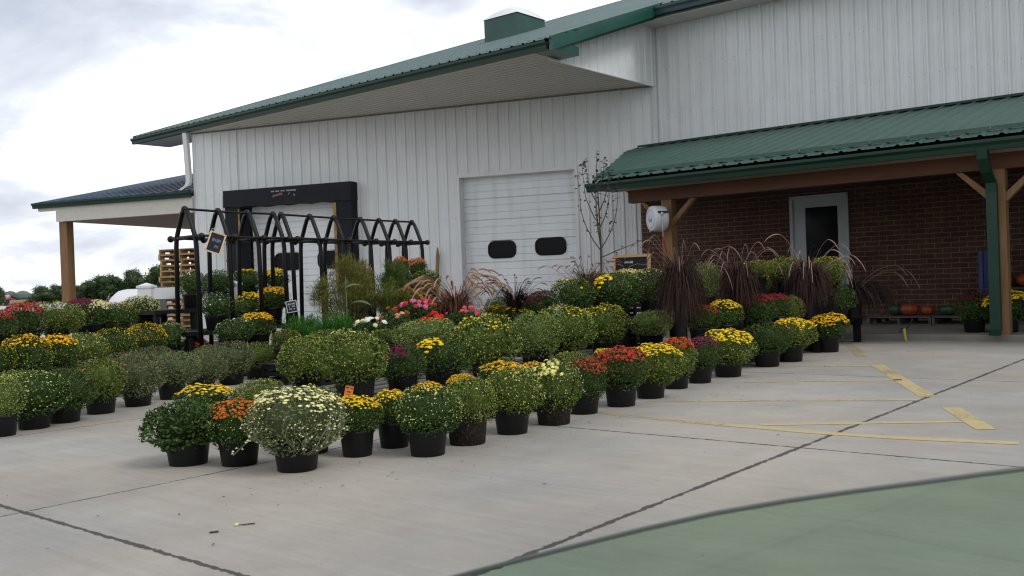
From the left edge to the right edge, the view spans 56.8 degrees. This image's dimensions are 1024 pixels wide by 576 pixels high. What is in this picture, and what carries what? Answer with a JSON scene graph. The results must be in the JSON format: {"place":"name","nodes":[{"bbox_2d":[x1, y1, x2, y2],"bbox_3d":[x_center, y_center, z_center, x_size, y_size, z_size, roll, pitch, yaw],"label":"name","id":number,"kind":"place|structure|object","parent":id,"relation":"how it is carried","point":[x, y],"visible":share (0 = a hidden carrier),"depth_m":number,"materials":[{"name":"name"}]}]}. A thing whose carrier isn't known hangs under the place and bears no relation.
{"place":"outdoors","nodes":[
{"label":"outdoors","id":0,"kind":"place"},
{"bbox_2d":[0,0,619,294],"label":"sky","id":1,"kind":"structure","parent":0,"point":[79,79],"materials":[{"name":"white"}]},
{"bbox_2d":[236,383,444,433],"bbox_3d":[-1.239,0.897,7.259,1.280,0.184,1.195,-2,1,40],"label":"wood pallet","id":2,"kind":"object","parent":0,"point":[378,387],"visible":0.02,"depth_m":7.50,"materials":[{"name":"wood"}]},
{"bbox_2d":[274,334,332,390],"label":"potted mum","id":3,"kind":"object","parent":2,"relation":"on","point":[300,364],"visible":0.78,"depth_m":7.42,"materials":[{"name":"green plant"}]},
{"bbox_2d":[312,328,389,404],"bbox_3d":[-1.123,0.540,6.640,0.562,0.527,0.562,-2,0,0],"label":"potted mum","id":4,"kind":"object","parent":2,"relation":"on","point":[351,362],"visible":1,"depth_m":6.53,"materials":[{"name":"plant"}]},
{"bbox_2d":[375,343,426,394],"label":"potted mum","id":5,"kind":"object","parent":2,"relation":"on","point":[403,374],"visible":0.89,"depth_m":7.00,"materials":[{"name":"green plant"}]},
{"bbox_2d":[391,316,459,360],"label":"potted mum","id":6,"kind":"object","parent":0,"point":[416,332],"visible":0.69,"depth_m":9.34,"materials":[{"name":"green plant"}]},
{"bbox_2d":[399,268,513,339],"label":"tan fountain grass","id":7,"kind":"object","parent":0,"point":[455,302],"depth_m":12.20,"materials":[{"name":"beige plant"}]},
{"bbox_2d":[474,274,547,356],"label":"dark fountain grass","id":8,"kind":"object","parent":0,"point":[516,301],"depth_m":12.40,"materials":[{"name":"brown plant"}]},
{"bbox_2d":[0,317,1023,575],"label":"concrete lot","id":9,"kind":"structure","parent":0,"point":[492,499],"depth_m":4.48,"materials":[{"name":"grey concrete"}]},
{"bbox_2d":[0,372,27,436],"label":"potted mum","id":10,"kind":"object","parent":9,"relation":"on","point":[9,399],"visible":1,"depth_m":6.89,"materials":[{"name":"green plant"}]},
{"bbox_2d":[5,369,72,429],"bbox_3d":[-3.646,0.847,7.248,0.555,0.455,0.520,-2,0,0],"label":"potted mum","id":11,"kind":"object","parent":9,"relation":"on","point":[36,414],"visible":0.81,"depth_m":7.18,"materials":[{"name":"green plant"}]},
{"bbox_2d":[36,368,99,423],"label":"potted mum","id":12,"kind":"object","parent":9,"relation":"on","point":[69,411],"visible":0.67,"depth_m":7.49,"materials":[{"name":"green plant"}]},
{"bbox_2d":[12,330,153,369],"bbox_3d":[-5.070,0.846,11.064,0.470,0.500,3.604,-2,0,11],"label":"plank bench","id":13,"kind":"object","parent":9,"relation":"on","point":[91,340],"visible":0.01,"depth_m":11.10,"materials":[{"name":"wood"}]},
{"bbox_2d":[0,301,50,344],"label":"potted mum","id":14,"kind":"object","parent":13,"relation":"on","point":[28,318],"visible":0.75,"depth_m":10.24,"materials":[{"name":"green plant"}]},
{"bbox_2d":[39,302,85,339],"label":"potted mum","id":15,"kind":"object","parent":13,"relation":"on","point":[62,320],"visible":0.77,"depth_m":10.74,"materials":[{"name":"green plant"}]},
{"bbox_2d":[65,297,96,337],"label":"potted mum","id":16,"kind":"object","parent":13,"relation":"on","point":[81,303],"visible":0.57,"depth_m":11.49,"materials":[{"name":"green plant"}]},
{"bbox_2d":[87,299,110,335],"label":"potted mum","id":17,"kind":"object","parent":13,"relation":"on","point":[98,317],"visible":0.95,"depth_m":11.54,"materials":[{"name":"green plant"}]},
{"bbox_2d":[102,301,138,334],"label":"potted mum","id":18,"kind":"object","parent":13,"relation":"on","point":[119,318],"visible":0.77,"depth_m":11.68,"materials":[{"name":"green plant"}]},
{"bbox_2d":[119,295,162,330],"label":"potted mum","id":19,"kind":"object","parent":13,"relation":"on","point":[143,305],"visible":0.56,"depth_m":12.36,"materials":[{"name":"green plant"}]},
{"bbox_2d":[67,357,128,414],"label":"potted mum","id":20,"kind":"object","parent":9,"relation":"on","point":[105,375],"visible":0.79,"depth_m":7.96,"materials":[{"name":"green plant"}]},
{"bbox_2d":[0,281,242,349],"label":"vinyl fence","id":21,"kind":"object","parent":9,"relation":"on","point":[147,289],"visible":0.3,"depth_m":12.88,"materials":[{"name":"white plastic"}]},
{"bbox_2d":[109,349,169,406],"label":"potted mum","id":22,"kind":"object","parent":9,"relation":"on","point":[137,390],"visible":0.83,"depth_m":8.40,"materials":[{"name":"green plant"}]},
{"bbox_2d":[136,398,218,466],"bbox_3d":[-1.918,0.836,5.535,0.494,0.381,0.479,-2,0,0],"label":"potted mum","id":23,"kind":"object","parent":9,"relation":"on","point":[182,437],"visible":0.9,"depth_m":5.42,"materials":[{"name":"green plant"}]},
{"bbox_2d":[152,350,202,399],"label":"potted mum","id":24,"kind":"object","parent":9,"relation":"on","point":[180,370],"visible":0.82,"depth_m":8.87,"materials":[{"name":"green plant"}]},
{"bbox_2d":[171,383,238,440],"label":"potted mum","id":25,"kind":"object","parent":9,"relation":"on","point":[212,395],"visible":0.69,"depth_m":6.28,"materials":[{"name":"plant"}]},
{"bbox_2d":[183,347,229,392],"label":"potted mum","id":26,"kind":"object","parent":9,"relation":"on","point":[210,368],"visible":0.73,"depth_m":9.46,"materials":[{"name":"green plant"}]},
{"bbox_2d":[128,304,302,375],"bbox_3d":[-3.523,0.639,12.471,2.550,0.780,2.400,-2,1,40],"label":"stepped bench","id":27,"kind":"object","parent":9,"relation":"on","point":[191,334],"visible":0.07,"depth_m":12.11,"materials":[{"name":"black paint"}]},
{"bbox_2d":[179,271,207,308],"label":"potted mum","id":28,"kind":"object","parent":27,"relation":"on","point":[189,289],"visible":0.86,"depth_m":12.69,"materials":[{"name":"green plant"}]},
{"bbox_2d":[202,292,235,329],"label":"potted mum","id":29,"kind":"object","parent":27,"relation":"on","point":[216,308],"visible":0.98,"depth_m":11.67,"materials":[{"name":"green plant"}]},
{"bbox_2d":[212,317,255,349],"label":"potted mum","id":30,"kind":"object","parent":27,"relation":"on","point":[235,330],"visible":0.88,"depth_m":11.04,"materials":[{"name":"green plant"}]},
{"bbox_2d":[241,312,276,347],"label":"potted mum","id":31,"kind":"object","parent":27,"relation":"on","point":[261,323],"visible":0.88,"depth_m":11.50,"materials":[{"name":"plant"}]},
{"bbox_2d":[257,286,290,324],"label":"potted mum","id":32,"kind":"object","parent":27,"relation":"on","point":[272,302],"visible":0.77,"depth_m":12.68,"materials":[{"name":"green plant"}]},
{"bbox_2d":[202,340,256,384],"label":"potted mum","id":33,"kind":"object","parent":9,"relation":"on","point":[237,359],"visible":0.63,"depth_m":10.02,"materials":[{"name":"green plant"}]},
{"bbox_2d":[167,206,292,349],"bbox_3d":[-3.554,0.009,12.116,0.755,2.049,1.656,-2,1,31],"label":"arched rack","id":34,"kind":"object","parent":9,"relation":"on","point":[239,238],"visible":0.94,"depth_m":12.02,"materials":[{"name":"black metal"}]},
{"bbox_2d":[204,397,265,466],"bbox_3d":[-1.585,0.823,5.462,0.369,0.383,0.367,-2,0,0],"label":"potted mum","id":35,"kind":"object","parent":9,"relation":"on","point":[232,436],"visible":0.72,"depth_m":5.37,"materials":[{"name":"green plant"}]},
{"bbox_2d":[229,377,285,440],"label":"potted mum","id":36,"kind":"object","parent":9,"relation":"on","point":[250,393],"visible":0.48,"depth_m":6.29,"materials":[{"name":"green plant"}]},
{"bbox_2d":[241,341,275,379],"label":"potted mum","id":37,"kind":"object","parent":9,"relation":"on","point":[263,355],"visible":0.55,"depth_m":10.55,"materials":[{"name":"green plant"}]},
{"bbox_2d":[232,385,352,472],"bbox_3d":[-1.174,0.767,5.236,0.588,0.469,0.620,-2,0,20],"label":"potted mum","id":38,"kind":"object","parent":9,"relation":"on","point":[295,429],"visible":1,"depth_m":5.12,"materials":[{"name":"plant"}]},
{"bbox_2d":[277,306,360,344],"bbox_3d":[-2.088,0.590,10.560,1.024,0.807,0.958,-2,0,0],"label":"feathery plant","id":39,"kind":"object","parent":9,"relation":"on","point":[309,327],"visible":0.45,"depth_m":10.42,"materials":[{"name":"green plant"}]},
{"bbox_2d":[304,251,382,327],"bbox_3d":[-2.113,0.255,11.942,1.030,1.456,1.146,-2,0,0],"label":"feathery plant","id":40,"kind":"object","parent":9,"relation":"on","point":[356,293],"visible":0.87,"depth_m":11.84,"materials":[{"name":"green plant"}]},
{"bbox_2d":[267,212,429,343],"bbox_3d":[-2.350,-0.050,14.149,0.755,2.049,3.144,-2,1,31],"label":"arched rack","id":41,"kind":"object","parent":9,"relation":"on","point":[387,243],"visible":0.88,"depth_m":13.72,"materials":[{"name":"black metal"}]},
{"bbox_2d":[331,394,383,457],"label":"potted mum","id":42,"kind":"object","parent":9,"relation":"on","point":[357,440],"visible":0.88,"depth_m":5.54,"materials":[{"name":"green plant"}]},
{"bbox_2d":[371,388,409,448],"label":"potted mum","id":43,"kind":"object","parent":9,"relation":"on","point":[392,435],"visible":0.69,"depth_m":5.79,"materials":[{"name":"green plant"}]},
{"bbox_2d":[365,277,419,320],"bbox_3d":[-1.486,0.399,11.942,0.776,1.124,0.718,-2,0,0],"label":"feathery plant","id":44,"kind":"object","parent":9,"relation":"on","point":[389,298],"visible":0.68,"depth_m":11.84,"materials":[{"name":"green plant"}]},
{"bbox_2d":[375,257,409,304],"bbox_3d":[-1.612,0.258,13.008,0.567,1.396,0.610,-2,0,0],"label":"feathery plant","id":45,"kind":"object","parent":9,"relation":"on","point":[392,272],"visible":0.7,"depth_m":12.90,"materials":[{"name":"green plant"}]},
{"bbox_2d":[397,297,437,321],"bbox_3d":[-1.130,0.531,11.564,0.514,0.839,0.521,-2,1,27],"label":"zinnia","id":46,"kind":"object","parent":9,"relation":"on","point":[419,309],"visible":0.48,"depth_m":11.42,"materials":[{"name":"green plant"}]},
{"bbox_2d":[392,382,463,457],"bbox_3d":[-0.492,0.764,5.565,0.435,0.422,0.440,-2,0,0],"label":"potted mum","id":47,"kind":"object","parent":9,"relation":"on","point":[427,416],"visible":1,"depth_m":5.46,"materials":[{"name":"green plant"}]},
{"bbox_2d":[375,370,488,406],"bbox_3d":[-0.475,0.862,8.184,1.280,0.184,1.195,-2,1,40],"label":"wood pallet","id":48,"kind":"object","parent":9,"relation":"on","point":[382,380],"visible":0.01,"depth_m":8.19,"materials":[{"name":"wood"}]},
{"bbox_2d":[413,335,476,387],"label":"potted mum","id":49,"kind":"object","parent":48,"relation":"on","point":[444,360],"visible":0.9,"depth_m":7.38,"materials":[{"name":"plant"}]},
{"bbox_2d":[450,312,522,378],"bbox_3d":[-0.227,0.496,8.052,0.649,0.579,0.658,-2,0,0],"label":"potted mum","id":50,"kind":"object","parent":48,"relation":"on","point":[489,342],"visible":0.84,"depth_m":7.92,"materials":[{"name":"green plant"}]},
{"bbox_2d":[443,375,497,445],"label":"potted mum","id":51,"kind":"object","parent":9,"relation":"on","point":[470,430],"visible":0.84,"depth_m":5.79,"materials":[{"name":"plant"}]},
{"bbox_2d":[476,360,526,418],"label":"potted mum","id":52,"kind":"object","parent":9,"relation":"on","point":[485,372],"visible":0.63,"depth_m":6.92,"materials":[{"name":"plant"}]},
{"bbox_2d":[486,365,545,434],"bbox_3d":[0.021,0.725,6.240,0.404,0.453,0.405,-2,0,0],"label":"potted mum","id":53,"kind":"object","parent":9,"relation":"on","point":[514,396],"visible":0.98,"depth_m":6.14,"materials":[{"name":"green plant"}]},
{"bbox_2d":[461,358,587,369],"bbox_3d":[0.286,0.827,9.137,1.280,0.184,1.195,-2,1,40],"label":"wood pallet","id":54,"kind":"object","parent":9,"relation":"on","point":[520,361],"depth_m":9.54,"materials":[{"name":"wood"}]},
{"bbox_2d":[509,311,565,365],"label":"potted mum","id":55,"kind":"object","parent":54,"relation":"on","point":[537,335],"visible":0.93,"depth_m":8.96,"materials":[{"name":"green plant"}]},
{"bbox_2d":[536,304,598,359],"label":"potted mum","id":56,"kind":"object","parent":54,"relation":"on","point":[575,328],"visible":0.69,"depth_m":9.44,"materials":[{"name":"green plant"}]},
{"bbox_2d":[31,0,1023,335],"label":"farm shop","id":57,"kind":"structure","parent":9,"relation":"on","point":[879,136],"depth_m":18.54,"materials":[{"name":"white metal"}]},
{"bbox_2d":[252,202,344,330],"bbox_3d":[-5.067,-0.505,22.576,2.530,3.020,0.051,-2,0,20],"label":"dock door","id":58,"kind":"structure","parent":57,"relation":"in","point":[311,267],"depth_m":22.53,"materials":[{"name":"white metal"}]},
{"bbox_2d":[463,171,577,325],"bbox_3d":[0.214,-0.825,20.752,2.640,3.310,0.052,-2,0,20],"label":"overhead door","id":59,"kind":"structure","parent":57,"relation":"in","point":[519,225],"depth_m":20.75,"materials":[{"name":"white metal"}]},
{"bbox_2d":[646,206,668,255],"bbox_3d":[2.306,-0.899,14.992,0.255,0.808,0.461,-2,0,-16],"label":"hose reel","id":60,"kind":"object","parent":57,"relation":"attached to","point":[657,218],"visible":0.98,"depth_m":14.85,"materials":[{"name":"white plastic"}]},
{"bbox_2d":[526,358,584,425],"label":"potted mum","id":61,"kind":"object","parent":9,"relation":"on","point":[554,408],"visible":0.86,"depth_m":6.46,"materials":[{"name":"plant"}]},
{"bbox_2d":[539,255,627,350],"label":"red plume grass","id":62,"kind":"object","parent":9,"relation":"on","point":[592,280],"depth_m":12.14,"materials":[{"name":"black plant"}]},
{"bbox_2d":[566,356,607,414],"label":"potted mum","id":63,"kind":"object","parent":9,"relation":"on","point":[587,402],"visible":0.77,"depth_m":6.93,"materials":[{"name":"green plant"}]},
{"bbox_2d":[574,151,654,309],"bbox_3d":[1.548,-0.638,14.281,1.167,2.942,0.584,-2,1,36],"label":"young tree","id":64,"kind":"object","parent":9,"relation":"on","point":[599,224],"visible":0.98,"depth_m":14.43,"materials":[{"name":"brown plant"}]},
{"bbox_2d":[591,345,649,406],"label":"potted mum","id":65,"kind":"object","parent":9,"relation":"on","point":[621,378],"visible":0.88,"depth_m":7.25,"materials":[{"name":"green plant"}]},
{"bbox_2d":[550,349,691,362],"bbox_3d":[1.063,0.792,10.077,1.280,0.184,1.195,-2,1,40],"label":"wood pallet","id":66,"kind":"object","parent":9,"relation":"on","point":[586,352],"visible":0.01,"depth_m":10.37,"materials":[{"name":"wood"}]},
{"bbox_2d":[580,303,632,353],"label":"potted mum","id":67,"kind":"object","parent":66,"relation":"on","point":[608,324],"visible":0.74,"depth_m":10.00,"materials":[{"name":"green plant"}]},
{"bbox_2d":[630,310,672,346],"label":"potted mum","id":68,"kind":"object","parent":66,"relation":"on","point":[650,334],"visible":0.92,"depth_m":10.49,"materials":[{"name":"green plant"}]},
{"bbox_2d":[612,254,650,302],"bbox_3d":[1.763,0.172,13.752,0.600,1.317,0.502,-2,0,20],"label":"leaning chalkboard","id":69,"kind":"object","parent":9,"relation":"on","point":[630,260],"visible":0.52,"depth_m":13.69,"materials":[{"name":"black"}]},
{"bbox_2d":[589,316,691,347],"bbox_3d":[1.371,0.626,11.640,1.250,0.470,1.990,-2,1,40],"label":"black table","id":70,"kind":"object","parent":9,"relation":"on","point":[624,340],"visible":0.06,"depth_m":10.64,"materials":[{"name":"paint"}]},
{"bbox_2d":[549,277,598,318],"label":"potted mum","id":71,"kind":"object","parent":70,"relation":"on","point":[572,295],"visible":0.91,"depth_m":11.22,"materials":[{"name":"green plant"}]},
{"bbox_2d":[592,271,644,319],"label":"potted mum","id":72,"kind":"object","parent":70,"relation":"on","point":[612,291],"visible":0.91,"depth_m":11.45,"materials":[{"name":"green plant"}]},
{"bbox_2d":[628,268,663,315],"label":"potted mum","id":73,"kind":"object","parent":70,"relation":"on","point":[643,303],"visible":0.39,"depth_m":11.84,"materials":[{"name":"green plant"}]},
{"bbox_2d":[632,342,687,398],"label":"potted mum","id":74,"kind":"object","parent":9,"relation":"on","point":[662,365],"visible":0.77,"depth_m":7.67,"materials":[{"name":"green plant"}]},
{"bbox_2d":[658,337,698,388],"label":"potted mum","id":75,"kind":"object","parent":9,"relation":"on","point":[682,382],"visible":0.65,"depth_m":8.27,"materials":[{"name":"green plant"}]},
{"bbox_2d":[622,234,741,368],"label":"purple fountain grass","id":76,"kind":"object","parent":9,"relation":"on","point":[679,283],"depth_m":9.70,"materials":[{"name":"black plant"}]},
{"bbox_2d":[686,336,723,383],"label":"potted mum","id":77,"kind":"object","parent":9,"relation":"on","point":[704,367],"visible":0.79,"depth_m":8.64,"materials":[{"name":"green plant"}]},
{"bbox_2d":[701,328,758,377],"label":"potted mum","id":78,"kind":"object","parent":9,"relation":"on","point":[732,362],"visible":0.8,"depth_m":9.05,"materials":[{"name":"plant"}]},
{"bbox_2d":[669,309,801,341],"bbox_3d":[3.129,0.552,13.039,0.980,0.470,2.190,-2,1,40],"label":"black table","id":79,"kind":"object","parent":9,"relation":"on","point":[672,330],"visible":0.02,"depth_m":12.49,"materials":[{"name":"paint"}]},
{"bbox_2d":[771,292,800,308],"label":"riser block","id":80,"kind":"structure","parent":79,"relation":"on","point":[782,293],"depth_m":12.88,"materials":[{"name":"black paint"}]},
{"bbox_2d":[766,256,805,291],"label":"potted mum","id":81,"kind":"object","parent":80,"relation":"on","point":[778,280],"visible":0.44,"depth_m":12.88,"materials":[{"name":"green plant"}]},
{"bbox_2d":[659,331,821,352],"bbox_3d":[2.666,0.692,10.748,0.780,0.260,2.520,-2,1,40],"label":"black table","id":82,"kind":"object","parent":9,"relation":"on","point":[817,346],"visible":0.15,"depth_m":11.41,"materials":[{"name":"paint"}]},
{"bbox_2d":[687,304,723,344],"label":"potted mum","id":83,"kind":"object","parent":82,"relation":"on","point":[706,327],"visible":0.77,"depth_m":9.80,"materials":[{"name":"green plant"}]},
{"bbox_2d":[707,299,744,336],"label":"potted mum","id":84,"kind":"object","parent":82,"relation":"on","point":[729,313],"visible":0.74,"depth_m":9.95,"materials":[{"name":"plant"}]},
{"bbox_2d":[744,293,778,334],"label":"potted mum","id":85,"kind":"object","parent":82,"relation":"on","point":[754,317],"visible":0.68,"depth_m":10.73,"materials":[{"name":"green plant"}]},
{"bbox_2d":[743,321,794,366],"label":"potted mum","id":86,"kind":"object","parent":9,"relation":"on","point":[770,340],"visible":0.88,"depth_m":9.89,"materials":[{"name":"green plant"}]},
{"bbox_2d":[774,317,818,361],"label":"potted mum","id":87,"kind":"object","parent":9,"relation":"on","point":[794,351],"visible":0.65,"depth_m":10.35,"materials":[{"name":"plant"}]},
{"bbox_2d":[598,411,1018,444],"bbox_3d":[1.659,0.892,6.091,2.866,0.001,0.250,-2,1,40],"label":"painted line","id":88,"kind":"object","parent":9,"relation":"on","point":[859,435],"visible":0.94,"depth_m":5.76,"materials":[{"name":"paint"}]},
{"bbox_2d":[804,312,850,352],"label":"potted mum","id":89,"kind":"object","parent":9,"relation":"on","point":[830,329],"visible":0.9,"depth_m":11.37,"materials":[{"name":"yellow plant"}]},
{"bbox_2d":[816,318,861,341],"bbox_3d":[4.074,0.591,12.682,0.790,0.330,1.240,-2,1,40],"label":"black table","id":90,"kind":"object","parent":9,"relation":"on","point":[856,323],"visible":0.16,"depth_m":12.86,"materials":[{"name":"paint"}]},
{"bbox_2d":[837,263,919,318],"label":"purple fountain grass","id":91,"kind":"object","parent":90,"relation":"on","point":[854,312],"depth_m":12.59,"materials":[{"name":"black plant"}]},
{"bbox_2d":[661,320,1023,341],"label":"porch slab","id":92,"kind":"structure","parent":9,"relation":"on","point":[924,332],"depth_m":13.05,"materials":[{"name":"concrete"}]},
{"bbox_2d":[867,313,947,324],"bbox_3d":[6.339,0.501,15.180,0.963,0.135,0.950,-2,1,40],"label":"wood pallet","id":93,"kind":"object","parent":92,"relation":"on","point":[886,317],"visible":0.79,"depth_m":15.06,"materials":[{"name":"brown wood"}]},
{"bbox_2d":[952,291,989,332],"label":"potted mum","id":94,"kind":"object","parent":92,"relation":"on","point":[972,319],"visible":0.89,"depth_m":12.62,"materials":[{"name":"green plant"}]},
{"bbox_2d":[976,289,1023,332],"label":"potted mum","id":95,"kind":"object","parent":92,"relation":"on","point":[1017,305],"visible":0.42,"depth_m":12.37,"materials":[{"name":"green plant"}]},
{"bbox_2d":[869,363,936,396],"bbox_3d":[3.485,0.807,8.582,0.130,0.001,2.773,-2,0,13],"label":"painted line","id":96,"kind":"object","parent":9,"relation":"on","point":[916,389],"visible":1,"depth_m":8.22,"materials":[{"name":"paint"}]},
{"bbox_3d":[-4.311,0.955,9.663,0.470,0.250,4.125,-2,0,9],"label":"plank bench","id":97,"kind":"object","parent":9,"relation":"on","visible":0},
{"bbox_2d":[0,333,54,375],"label":"potted mum","id":98,"kind":"object","parent":97,"relation":"on","point":[30,356],"visible":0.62,"depth_m":8.29,"materials":[{"name":"green plant"}]},
{"bbox_2d":[34,333,79,370],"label":"potted mum","id":99,"kind":"object","parent":97,"relation":"on","point":[63,351],"visible":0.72,"depth_m":8.71,"materials":[{"name":"green plant"}]},
{"bbox_2d":[68,332,110,366],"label":"potted mum","id":100,"kind":"object","parent":97,"relation":"on","point":[89,349],"visible":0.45,"depth_m":9.18,"materials":[{"name":"green plant"}]},
{"bbox_2d":[96,326,138,365],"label":"potted mum","id":101,"kind":"object","parent":97,"relation":"on","point":[116,342],"visible":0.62,"depth_m":9.82,"materials":[{"name":"green plant"}]},
{"bbox_2d":[124,321,168,354],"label":"potted mum","id":102,"kind":"object","parent":97,"relation":"on","point":[147,338],"visible":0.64,"depth_m":10.57,"materials":[{"name":"green plant"}]},
{"bbox_2d":[157,321,188,355],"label":"potted mum","id":103,"kind":"object","parent":97,"relation":"on","point":[174,339],"visible":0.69,"depth_m":11.33,"materials":[{"name":"green plant"}]},
{"bbox_2d":[452,467,1023,575],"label":"car door","id":104,"kind":"object","parent":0,"point":[733,510],"visible":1,"depth_m":0.50,"materials":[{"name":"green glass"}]},
{"bbox_2d":[701,242,782,335],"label":"purple fountain grass","id":105,"kind":"object","parent":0,"point":[742,279],"depth_m":10.69,"materials":[{"name":"black plant"}]},
{"bbox_2d":[765,234,865,350],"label":"purple fountain grass","id":106,"kind":"object","parent":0,"point":[808,283],"depth_m":11.59,"materials":[{"name":"black plant"}]},
{"label":"ground","id":107,"kind":"structure","parent":0,"visible":0},
{"bbox_2d":[77,272,119,300],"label":"broadleaf tree","id":108,"kind":"object","parent":107,"relation":"on","point":[103,286],"visible":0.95,"depth_m":148.90,"materials":[{"name":"green plant"}]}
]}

